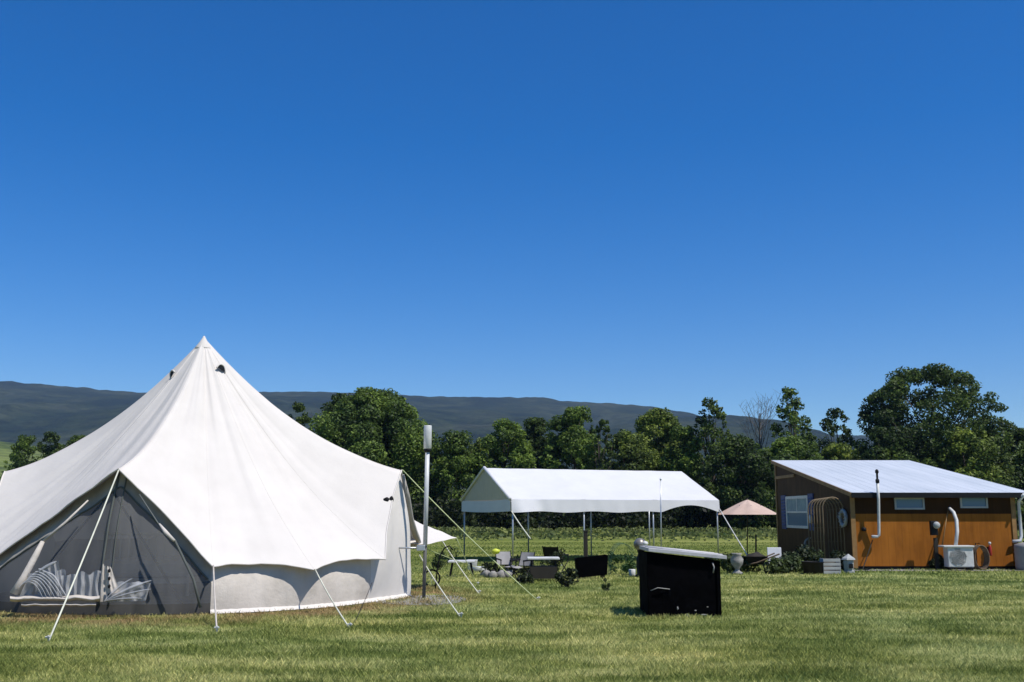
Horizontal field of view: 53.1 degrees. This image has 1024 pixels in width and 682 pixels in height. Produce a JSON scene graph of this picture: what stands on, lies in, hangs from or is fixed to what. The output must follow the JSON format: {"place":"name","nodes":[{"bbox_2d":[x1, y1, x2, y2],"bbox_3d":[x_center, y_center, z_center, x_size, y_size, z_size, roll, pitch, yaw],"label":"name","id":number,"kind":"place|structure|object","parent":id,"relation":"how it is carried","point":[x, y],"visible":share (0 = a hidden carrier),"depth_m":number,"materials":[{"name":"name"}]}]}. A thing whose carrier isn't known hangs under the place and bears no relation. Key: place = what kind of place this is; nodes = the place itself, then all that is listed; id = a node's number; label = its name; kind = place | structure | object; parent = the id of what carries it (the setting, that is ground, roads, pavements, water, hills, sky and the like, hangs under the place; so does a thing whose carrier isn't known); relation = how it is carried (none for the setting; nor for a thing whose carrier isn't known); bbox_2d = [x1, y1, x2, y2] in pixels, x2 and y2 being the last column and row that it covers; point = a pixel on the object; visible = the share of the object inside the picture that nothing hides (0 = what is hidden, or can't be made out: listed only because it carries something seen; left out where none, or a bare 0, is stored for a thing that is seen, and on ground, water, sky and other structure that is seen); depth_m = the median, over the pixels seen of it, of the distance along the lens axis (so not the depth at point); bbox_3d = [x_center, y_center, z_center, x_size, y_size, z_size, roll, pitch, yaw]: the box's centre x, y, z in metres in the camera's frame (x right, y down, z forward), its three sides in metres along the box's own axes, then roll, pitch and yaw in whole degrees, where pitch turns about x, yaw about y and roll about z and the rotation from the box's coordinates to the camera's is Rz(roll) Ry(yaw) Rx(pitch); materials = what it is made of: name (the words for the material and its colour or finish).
{"place":"outdoors","nodes":[
{"label":"outdoors","id":0,"kind":"place"},
{"bbox_2d":[0,381,873,489],"bbox_3d":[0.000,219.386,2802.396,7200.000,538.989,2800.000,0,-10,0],"label":"mountain","id":1,"kind":"structure","parent":0,"point":[65,413],"depth_m":2604.46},
{"bbox_2d":[467,559,477,569],"bbox_3d":[-1.116,6.284,28.706,0.312,0.300,0.302,0,-10,0],"label":"bucket","id":2,"kind":"object","parent":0,"point":[474,563],"visible":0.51,"depth_m":28.61,"materials":[{"name":"white paint"}]},
{"bbox_2d":[0,521,1023,681],"bbox_3d":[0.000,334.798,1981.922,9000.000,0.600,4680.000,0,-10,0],"label":"ground","id":3,"kind":"structure","parent":0,"point":[657,539],"depth_m":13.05,"materials":[{"name":"green plant"}]},
{"bbox_2d":[0,434,36,479],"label":"tree","id":4,"kind":"object","parent":3,"relation":"on","point":[23,443],"visible":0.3,"depth_m":148.49,"materials":[{"name":"green plant"}]},
{"bbox_2d":[33,431,62,462],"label":"tree","id":5,"kind":"object","parent":3,"relation":"on","point":[54,438],"visible":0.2,"depth_m":149.28,"materials":[{"name":"green plant"}]},
{"bbox_2d":[49,434,85,455],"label":"tree","id":6,"kind":"object","parent":3,"relation":"on","point":[74,440],"visible":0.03,"depth_m":148.65,"materials":[{"name":"green plant"}]},
{"bbox_2d":[0,336,539,640],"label":"bell tent","id":7,"kind":"object","parent":3,"relation":"on","point":[225,477],"visible":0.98,"depth_m":16.41,"materials":[{"name":"fabric"}]},
{"bbox_2d":[0,535,54,592],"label":"side door","id":8,"kind":"structure","parent":7,"relation":"in","point":[12,571],"depth_m":18.58,"materials":[{"name":"fabric"}]},
{"bbox_2d":[101,531,206,595],"bbox_3d":[-6.153,3.890,18.107,1.520,1.070,1.953,0,-10,0],"label":"bed","id":9,"kind":"object","parent":7,"relation":"on","point":[137,568],"visible":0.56,"depth_m":17.17,"materials":[{"name":"white paint"}]},
{"bbox_2d":[149,530,208,581],"bbox_3d":[-5.988,3.867,21.045,2.765,2.128,0.351,1,-10,-8],"label":"tent window","id":10,"kind":"structure","parent":7,"relation":"in","point":[160,539],"depth_m":20.77,"materials":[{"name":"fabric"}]},
{"bbox_2d":[368,476,410,598],"bbox_3d":[-2.043,3.342,17.927,0.628,2.131,3.072,0,-10,0],"label":"side door","id":11,"kind":"structure","parent":7,"relation":"in","point":[390,576],"depth_m":17.13,"materials":[{"name":"fabric"}]},
{"bbox_2d":[287,401,310,425],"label":"tree","id":12,"kind":"object","parent":3,"relation":"on","point":[299,408],"visible":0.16,"depth_m":117.81,"materials":[{"name":"green plant"}]},
{"bbox_2d":[320,392,350,413],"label":"tree","id":13,"kind":"object","parent":3,"relation":"on","point":[336,397],"visible":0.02,"depth_m":115.93,"materials":[{"name":"green plant"}]},
{"bbox_2d":[308,387,442,512],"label":"tree","id":14,"kind":"object","parent":3,"relation":"on","point":[373,425],"visible":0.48,"depth_m":105.78,"materials":[{"name":"green plant"}]},
{"bbox_2d":[376,595,464,604],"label":"gravel","id":15,"kind":"structure","parent":3,"relation":"on","point":[431,597],"depth_m":16.56,"materials":[{"name":"grey gravel"}]},
{"bbox_2d":[399,425,431,597],"bbox_3d":[-1.694,2.868,17.306,0.640,2.882,0.153,0,-10,0],"label":"antenna pole","id":16,"kind":"object","parent":15,"relation":"on","point":[427,443],"visible":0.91,"depth_m":17.30,"materials":[{"name":"metal"}]},
{"bbox_2d":[426,569,440,586],"bbox_3d":[-1.599,4.725,20.399,0.356,0.356,0.035,0,-10,0],"label":"bicycle wheel","id":17,"kind":"object","parent":3,"relation":"on","point":[438,582],"visible":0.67,"depth_m":20.40,"materials":[{"name":"metal"}]},
{"bbox_2d":[435,545,459,588],"bbox_3d":[-1.226,4.302,19.460,0.484,0.831,0.254,0,-10,0],"label":"plant hook","id":18,"kind":"object","parent":3,"relation":"on","point":[456,554],"visible":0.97,"depth_m":19.47,"materials":[{"name":"metal"}]},
{"bbox_2d":[431,552,448,569],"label":"hanging plant","id":19,"kind":"object","parent":18,"relation":"hanging from","point":[434,563],"visible":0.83,"depth_m":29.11,"materials":[{"name":"green plant"}]},
{"bbox_2d":[416,429,488,528],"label":"tree","id":20,"kind":"object","parent":3,"relation":"on","point":[457,460],"visible":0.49,"depth_m":105.95,"materials":[{"name":"green plant"}]},
{"bbox_2d":[448,560,474,575],"bbox_3d":[-1.237,5.579,25.123,0.642,0.386,0.600,0,-10,0],"label":"camp table","id":21,"kind":"object","parent":3,"relation":"on","point":[463,561],"visible":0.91,"depth_m":24.89,"materials":[{"name":"white paint"}]},
{"bbox_2d":[458,437,488,513],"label":"tree","id":22,"kind":"object","parent":3,"relation":"on","point":[477,445],"visible":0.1,"depth_m":111.01,"materials":[{"name":"green plant"}]},
{"bbox_2d":[473,566,484,571],"bbox_3d":[-0.879,6.267,28.151,0.400,0.130,0.390,0,-10,0],"label":"tub","id":23,"kind":"object","parent":3,"relation":"on","point":[476,569],"visible":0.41,"depth_m":28.00,"materials":[{"name":"white paint"}]},
{"bbox_2d":[479,562,497,572],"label":"wild plant","id":24,"kind":"object","parent":3,"relation":"on","point":[487,565],"visible":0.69,"depth_m":24.75,"materials":[{"name":"green plant"}]},
{"bbox_2d":[480,569,512,577],"bbox_3d":[-0.378,5.631,24.713,0.799,0.256,0.772,0,-10,0],"label":"fire ring","id":25,"kind":"object","parent":3,"relation":"on","point":[501,573],"visible":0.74,"depth_m":24.44,"materials":[{"name":"stone"}]},
{"bbox_2d":[495,551,515,575],"bbox_3d":[-0.155,5.408,24.805,0.413,0.619,0.511,3,-10,-17],"label":"camp chair","id":26,"kind":"object","parent":3,"relation":"on","point":[503,558],"visible":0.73,"depth_m":24.99,"materials":[{"name":"fabric"}]},
{"bbox_2d":[474,418,537,528],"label":"tree","id":27,"kind":"object","parent":3,"relation":"on","point":[517,454],"visible":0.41,"depth_m":106.69,"materials":[{"name":"green plant"}]},
{"bbox_2d":[502,555,519,574],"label":"wild plant","id":28,"kind":"object","parent":3,"relation":"on","point":[508,568],"visible":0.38,"depth_m":25.90,"materials":[{"name":"green plant"}]},
{"bbox_2d":[509,551,534,577],"bbox_3d":[0.251,5.270,24.059,0.412,0.620,0.512,-6,-12,34],"label":"camp chair","id":29,"kind":"object","parent":3,"relation":"on","point":[523,560],"visible":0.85,"depth_m":24.19,"materials":[{"name":"fabric"}]},
{"bbox_2d":[515,572,533,583],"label":"wild plant","id":30,"kind":"object","parent":3,"relation":"on","point":[523,579],"visible":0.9,"depth_m":21.42,"materials":[{"name":"green plant"}]},
{"bbox_2d":[518,562,534,575],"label":"wild plant","id":31,"kind":"object","parent":3,"relation":"on","point":[521,571],"visible":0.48,"depth_m":24.63,"materials":[{"name":"green plant"}]},
{"bbox_2d":[518,417,568,468],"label":"tree","id":32,"kind":"object","parent":3,"relation":"on","point":[535,426],"visible":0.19,"depth_m":111.05,"materials":[{"name":"green plant"}]},
{"bbox_2d":[527,557,559,578],"bbox_3d":[0.692,5.054,22.676,0.709,0.525,0.600,0,-10,0],"label":"camp table","id":33,"kind":"object","parent":3,"relation":"on","point":[542,571],"visible":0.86,"depth_m":22.42,"materials":[{"name":"white paint"}]},
{"bbox_2d":[539,548,564,570],"bbox_3d":[0.979,5.350,24.733,0.644,0.701,0.518,0,-10,0],"label":"wild plant","id":34,"kind":"object","parent":3,"relation":"on","point":[560,553],"visible":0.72,"depth_m":24.72,"materials":[{"name":"green plant"}]},
{"bbox_2d":[542,546,568,572],"bbox_3d":[1.114,5.635,26.318,0.480,0.728,0.602,-6,-11,31],"label":"camp chair","id":35,"kind":"object","parent":3,"relation":"on","point":[548,551],"visible":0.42,"depth_m":26.18,"materials":[{"name":"metal"}]},
{"bbox_2d":[554,567,578,587],"bbox_3d":[1.062,4.617,19.909,0.523,0.435,0.450,0,-10,0],"label":"shrub","id":36,"kind":"object","parent":3,"relation":"on","point":[560,578],"visible":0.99,"depth_m":19.84,"materials":[{"name":"green plant"}]},
{"bbox_2d":[539,405,606,529],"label":"tree","id":37,"kind":"object","parent":3,"relation":"on","point":[573,442],"visible":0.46,"depth_m":106.39,"materials":[{"name":"green plant"}]},
{"bbox_2d":[583,530,587,556],"bbox_3d":[1.778,5.120,24.642,0.110,1.109,0.110,0,-10,0],"label":"wooden post","id":38,"kind":"object","parent":3,"relation":"on","point":[585,543],"visible":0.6,"depth_m":24.64,"materials":[{"name":"brown wood"}]},
{"bbox_2d":[574,555,607,577],"bbox_3d":[1.856,5.291,24.005,0.750,0.540,0.520,0,-10,0],"label":"trough","id":39,"kind":"object","parent":3,"relation":"on","point":[591,566],"visible":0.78,"depth_m":23.76,"materials":[{"name":"black plastic"}]},
{"bbox_2d":[588,419,617,528],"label":"tree","id":40,"kind":"object","parent":3,"relation":"on","point":[599,461],"visible":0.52,"depth_m":103.50,"materials":[{"name":"green plant"}]},
{"bbox_2d":[460,466,746,561],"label":"party canopy","id":41,"kind":"object","parent":3,"relation":"on","point":[513,491],"visible":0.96,"depth_m":42.18,"materials":[{"name":"white fabric"}]},
{"bbox_2d":[602,578,610,590],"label":"weed","id":42,"kind":"object","parent":3,"relation":"on","point":[608,585],"visible":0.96,"depth_m":18.51,"materials":[{"name":"green plant"}]},
{"bbox_2d":[607,551,635,572],"bbox_3d":[2.794,5.544,26.098,0.739,0.787,1.151,0,-10,0],"label":"potted plant","id":43,"kind":"object","parent":3,"relation":"on","point":[627,566],"visible":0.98,"depth_m":26.08,"materials":[{"name":"green plant"}]},
{"bbox_2d":[629,569,635,575],"bbox_3d":[2.945,5.683,25.105,0.170,0.170,0.170,0,-10,0],"label":"paint pot","id":44,"kind":"object","parent":3,"relation":"on","point":[632,572],"visible":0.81,"depth_m":25.04,"materials":[{"name":"white metal"}]},
{"bbox_2d":[596,429,670,529],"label":"tree","id":45,"kind":"object","parent":3,"relation":"on","point":[634,456],"visible":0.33,"depth_m":105.19,"materials":[{"name":"green plant"}]},
{"bbox_2d":[634,538,647,576],"bbox_3d":[3.120,5.237,24.773,0.344,0.926,0.334,0,-10,0],"label":"garden globe","id":46,"kind":"object","parent":3,"relation":"on","point":[638,542],"visible":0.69,"depth_m":24.71,"materials":[{"name":"metal"}]},
{"bbox_2d":[629,407,687,527],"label":"tree","id":47,"kind":"object","parent":3,"relation":"on","point":[664,421],"visible":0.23,"depth_m":109.89,"materials":[{"name":"green plant"}]},
{"bbox_2d":[660,478,661,546],"bbox_3d":[5.163,6.236,35.457,0.103,2.975,0.070,0,-10,0],"label":"thin pole","id":48,"kind":"object","parent":3,"relation":"on","point":[660,516],"visible":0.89,"depth_m":35.46,"materials":[{"name":"metal"}]},
{"bbox_2d":[639,545,726,617],"bbox_3d":[2.390,3.371,14.436,1.094,0.954,1.010,0,-10,0],"label":"storage bin","id":49,"kind":"object","parent":3,"relation":"on","point":[670,583],"visible":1,"depth_m":14.00,"materials":[{"name":"black plastic"}]},
{"bbox_2d":[656,425,711,529],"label":"tree","id":50,"kind":"object","parent":3,"relation":"on","point":[686,460],"visible":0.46,"depth_m":104.73,"materials":[{"name":"green plant"}]},
{"bbox_2d":[687,397,738,527],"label":"tree","id":51,"kind":"object","parent":3,"relation":"on","point":[705,432],"visible":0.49,"depth_m":103.26,"materials":[{"name":"green plant"}]},
{"bbox_2d":[410,474,1023,529],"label":"undergrowth","id":52,"kind":"object","parent":3,"relation":"on","point":[543,519],"visible":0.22,"depth_m":97.06,"materials":[{"name":"green plant"}]},
{"bbox_2d":[705,552,732,570],"bbox_3d":[5.827,6.196,28.663,0.874,0.566,0.544,-6,-11,31],"label":"shrub","id":53,"kind":"object","parent":3,"relation":"on","point":[724,553],"visible":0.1,"depth_m":28.65,"materials":[{"name":"green plant"}]},
{"bbox_2d":[431,525,1023,541],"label":"tall grass","id":54,"kind":"structure","parent":3,"relation":"on","point":[487,532],"depth_m":85.04,"materials":[{"name":"green plant"}]},
{"bbox_2d":[720,555,744,572],"bbox_3d":[5.937,5.972,27.320,0.838,0.572,0.642,0,-10,0],"label":"shrub","id":55,"kind":"object","parent":3,"relation":"on","point":[727,565],"visible":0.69,"depth_m":27.19,"materials":[{"name":"green plant"}]},
{"bbox_2d":[730,553,742,573],"bbox_3d":[5.794,5.733,26.364,0.340,0.530,0.331,0,-10,0],"label":"urn","id":56,"kind":"object","parent":3,"relation":"on","point":[736,559],"visible":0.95,"depth_m":26.27,"materials":[{"name":"stone"}]},
{"bbox_2d":[698,433,776,529],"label":"tree","id":57,"kind":"object","parent":3,"relation":"on","point":[741,455],"visible":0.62,"depth_m":97.18,"materials":[{"name":"green plant"}]},
{"bbox_2d":[718,498,775,553],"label":"parasol","id":58,"kind":"object","parent":3,"relation":"on","point":[747,507],"visible":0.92,"depth_m":42.77,"materials":[{"name":"pink fabric"}]},
{"bbox_2d":[740,556,760,572],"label":"shrub","id":59,"kind":"object","parent":3,"relation":"on","point":[748,567],"visible":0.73,"depth_m":27.15,"materials":[{"name":"green plant"}]},
{"bbox_2d":[755,534,756,551],"bbox_3d":[8.877,7.570,37.261,0.096,1.048,0.058,0,-10,0],"label":"garden stake","id":60,"kind":"object","parent":3,"relation":"on","point":[755,542],"visible":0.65,"depth_m":37.28,"materials":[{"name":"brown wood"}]},
{"bbox_2d":[734,391,779,448],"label":"bare tree","id":61,"kind":"object","parent":3,"relation":"on","point":[761,424],"visible":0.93,"depth_m":106.69,"materials":[{"name":"grey plant"}]},
{"bbox_2d":[741,552,779,572],"bbox_3d":[6.460,5.893,27.250,1.216,0.554,0.558,0,-10,0],"label":"wheelbarrow","id":62,"kind":"object","parent":3,"relation":"on","point":[756,558],"visible":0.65,"depth_m":27.08,"materials":[{"name":"metal"}]},
{"bbox_2d":[767,547,781,560],"bbox_3d":[7.117,5.929,27.760,0.380,0.652,0.072,0,-10,0],"label":"white board","id":63,"kind":"object","parent":3,"relation":"on","point":[775,550],"visible":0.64,"depth_m":27.78,"materials":[{"name":"paint"}]},
{"bbox_2d":[763,556,791,573],"bbox_3d":[6.861,5.787,26.385,0.822,0.499,0.550,8,-13,-40],"label":"shrub","id":64,"kind":"object","parent":3,"relation":"on","point":[780,565],"visible":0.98,"depth_m":26.27,"materials":[{"name":"green plant"}]},
{"bbox_2d":[767,551,803,572],"bbox_3d":[7.327,5.901,27.211,0.990,0.639,0.998,0,-10,0],"label":"shrub","id":65,"kind":"object","parent":3,"relation":"on","point":[795,563],"visible":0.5,"depth_m":27.18,"materials":[{"name":"green plant"}]},
{"bbox_2d":[747,433,824,528],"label":"tree","id":66,"kind":"object","parent":3,"relation":"on","point":[792,447],"visible":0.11,"depth_m":99.25,"materials":[{"name":"green plant"}]},
{"bbox_2d":[769,386,818,451],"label":"tree","id":67,"kind":"object","parent":3,"relation":"on","point":[786,412],"visible":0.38,"depth_m":105.77,"materials":[{"name":"green plant"}]},
{"bbox_2d":[795,543,816,571],"bbox_3d":[7.871,5.874,27.756,0.673,0.775,0.884,6,-11,-33],"label":"shrub","id":68,"kind":"object","parent":3,"relation":"on","point":[804,552],"visible":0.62,"depth_m":27.59,"materials":[{"name":"green plant"}]},
{"bbox_2d":[801,561,823,574],"bbox_3d":[7.750,5.837,26.347,0.600,0.320,0.591,0,-10,0],"label":"tub","id":69,"kind":"object","parent":3,"relation":"on","point":[813,567],"visible":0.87,"depth_m":26.13,"materials":[{"name":"metal"}]},
{"bbox_2d":[810,549,824,560],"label":"shrub","id":70,"kind":"object","parent":3,"relation":"on","point":[818,556],"visible":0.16,"depth_m":28.04,"materials":[{"name":"green plant"}]},
{"bbox_2d":[807,497,845,564],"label":"trellis tunnel","id":71,"kind":"structure","parent":3,"relation":"on","point":[823,500],"depth_m":30.72,"materials":[{"name":"brown wood"}]},
{"bbox_2d":[819,558,840,573],"bbox_3d":[8.189,5.797,26.354,0.440,0.400,0.338,0,-10,0],"label":"slatted crate","id":72,"kind":"object","parent":3,"relation":"on","point":[831,565],"visible":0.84,"depth_m":26.20,"materials":[{"name":"grey wood"}]},
{"bbox_2d":[816,407,859,452],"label":"tree","id":73,"kind":"object","parent":3,"relation":"on","point":[828,425],"visible":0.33,"depth_m":107.52,"materials":[{"name":"green plant"}]},
{"bbox_2d":[830,550,845,570],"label":"shrub","id":74,"kind":"object","parent":3,"relation":"on","point":[841,554],"visible":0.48,"depth_m":28.14,"materials":[{"name":"green plant"}]},
{"bbox_2d":[820,442,867,459],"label":"tree","id":75,"kind":"object","parent":3,"relation":"on","point":[834,451],"visible":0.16,"depth_m":100.34,"materials":[{"name":"green plant"}]},
{"bbox_2d":[841,554,854,572],"bbox_3d":[8.955,5.917,27.246,0.380,0.490,0.329,0,-10,0],"label":"stone lantern","id":76,"kind":"object","parent":3,"relation":"on","point":[848,561],"visible":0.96,"depth_m":27.15,"materials":[{"name":"stone"}]},
{"bbox_2d":[852,425,939,466],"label":"tree","id":77,"kind":"object","parent":3,"relation":"on","point":[898,444],"visible":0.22,"depth_m":97.35,"materials":[{"name":"green plant"}]},
{"bbox_2d":[771,460,1023,568],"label":"cabin","id":78,"kind":"object","parent":3,"relation":"on","point":[892,508],"visible":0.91,"depth_m":29.62,"materials":[{"name":"brown wood"}]},
{"bbox_2d":[785,495,807,528],"bbox_3d":[9.781,5.869,35.143,0.040,1.088,2.740,0,-10,0],"label":"window","id":79,"kind":"structure","parent":78,"relation":"in","point":[796,506],"depth_m":35.13,"materials":[{"name":"blue glass"}]},
{"bbox_2d":[838,508,847,527],"bbox_3d":[9.720,5.196,30.095,0.134,0.586,0.747,0,-10,0],"label":"wreath","id":80,"kind":"object","parent":78,"relation":"attached to","point":[845,518],"visible":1,"depth_m":29.98,"materials":[{"name":"blue"}]},
{"bbox_2d":[894,498,924,509],"bbox_3d":[11.488,4.697,29.603,0.862,0.345,0.044,0,-10,0],"label":"window","id":81,"kind":"structure","parent":78,"relation":"in","point":[899,503],"depth_m":29.60,"materials":[{"name":"blue glass"}]},
{"bbox_2d":[959,498,987,507],"bbox_3d":[13.353,4.657,29.610,0.797,0.346,0.044,0,-10,0],"label":"window","id":82,"kind":"structure","parent":78,"relation":"in","point":[964,502],"depth_m":29.61,"materials":[{"name":"blue glass"}]},
{"bbox_2d":[987,542,991,555],"bbox_3d":[13.678,5.952,29.337,0.090,0.390,0.165,0,-10,0],"label":"fire extinguisher","id":83,"kind":"object","parent":78,"relation":"attached to","point":[989,548],"visible":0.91,"depth_m":29.27,"materials":[{"name":"red paint"}]},
{"bbox_2d":[852,363,1021,489],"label":"tree","id":84,"kind":"object","parent":3,"relation":"on","point":[927,433],"visible":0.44,"depth_m":101.95,"materials":[{"name":"green plant"}]},
{"bbox_2d":[854,569,1023,570],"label":"gravel apron","id":85,"kind":"object","parent":3,"relation":"on","point":[936,570],"visible":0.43,"depth_m":28.47,"materials":[{"name":"grey gravel"}]},
{"bbox_2d":[855,540,872,569],"bbox_3d":[10.068,6.065,28.982,0.890,0.844,0.282,7,-12,-34],"label":"rake","id":86,"kind":"object","parent":85,"relation":"on","point":[866,559],"visible":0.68,"depth_m":28.96,"materials":[{"name":"brown wood"}]},
{"bbox_2d":[928,554,945,569],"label":"shrub","id":87,"kind":"object","parent":85,"relation":"on","point":[931,563],"visible":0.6,"depth_m":29.17,"materials":[{"name":"green plant"}]},
{"bbox_2d":[929,509,948,569],"bbox_3d":[12.284,5.635,29.118,0.868,1.723,0.287,5,-11,-26],"label":"meter post","id":88,"kind":"object","parent":85,"relation":"on","point":[934,526],"visible":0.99,"depth_m":29.00,"materials":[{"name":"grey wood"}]},
{"bbox_2d":[938,507,973,569],"bbox_3d":[12.463,5.576,28.989,0.860,1.747,0.824,0,-10,0],"label":"heat pump","id":89,"kind":"object","parent":85,"relation":"on","point":[956,555],"visible":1,"depth_m":28.55,"materials":[{"name":"white paint"}]},
{"bbox_2d":[973,543,989,569],"bbox_3d":[13.194,6.094,28.954,0.511,0.764,0.300,0,-10,0],"label":"hose coil","id":90,"kind":"object","parent":85,"relation":"on","point":[986,557],"visible":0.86,"depth_m":28.86,"materials":[{"name":"brown rubber"}]},
{"bbox_2d":[1014,541,1023,569],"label":"water tank","id":91,"kind":"object","parent":85,"relation":"on","point":[1019,554],"visible":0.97,"depth_m":28.68,"materials":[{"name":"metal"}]},
{"bbox_2d":[920,426,1018,486],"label":"tree","id":92,"kind":"object","parent":3,"relation":"on","point":[955,446],"visible":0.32,"depth_m":95.78,"materials":[{"name":"green plant"}]},
{"bbox_2d":[992,427,1023,528],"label":"tree","id":93,"kind":"object","parent":3,"relation":"on","point":[1017,462],"visible":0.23,"depth_m":97.77,"materials":[{"name":"green plant"}]},
{"bbox_2d":[0,441,1023,491],"bbox_3d":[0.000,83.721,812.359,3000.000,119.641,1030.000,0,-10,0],"label":"pasture hill","id":94,"kind":"structure","parent":0,"point":[5,450],"depth_m":1072.35,"materials":[{"name":"green plant"}]},
{"bbox_2d":[0,0,1023,435],"label":"sky","id":95,"kind":"structure","parent":0,"point":[674,205],"materials":[{"name":"blue"}]}
]}

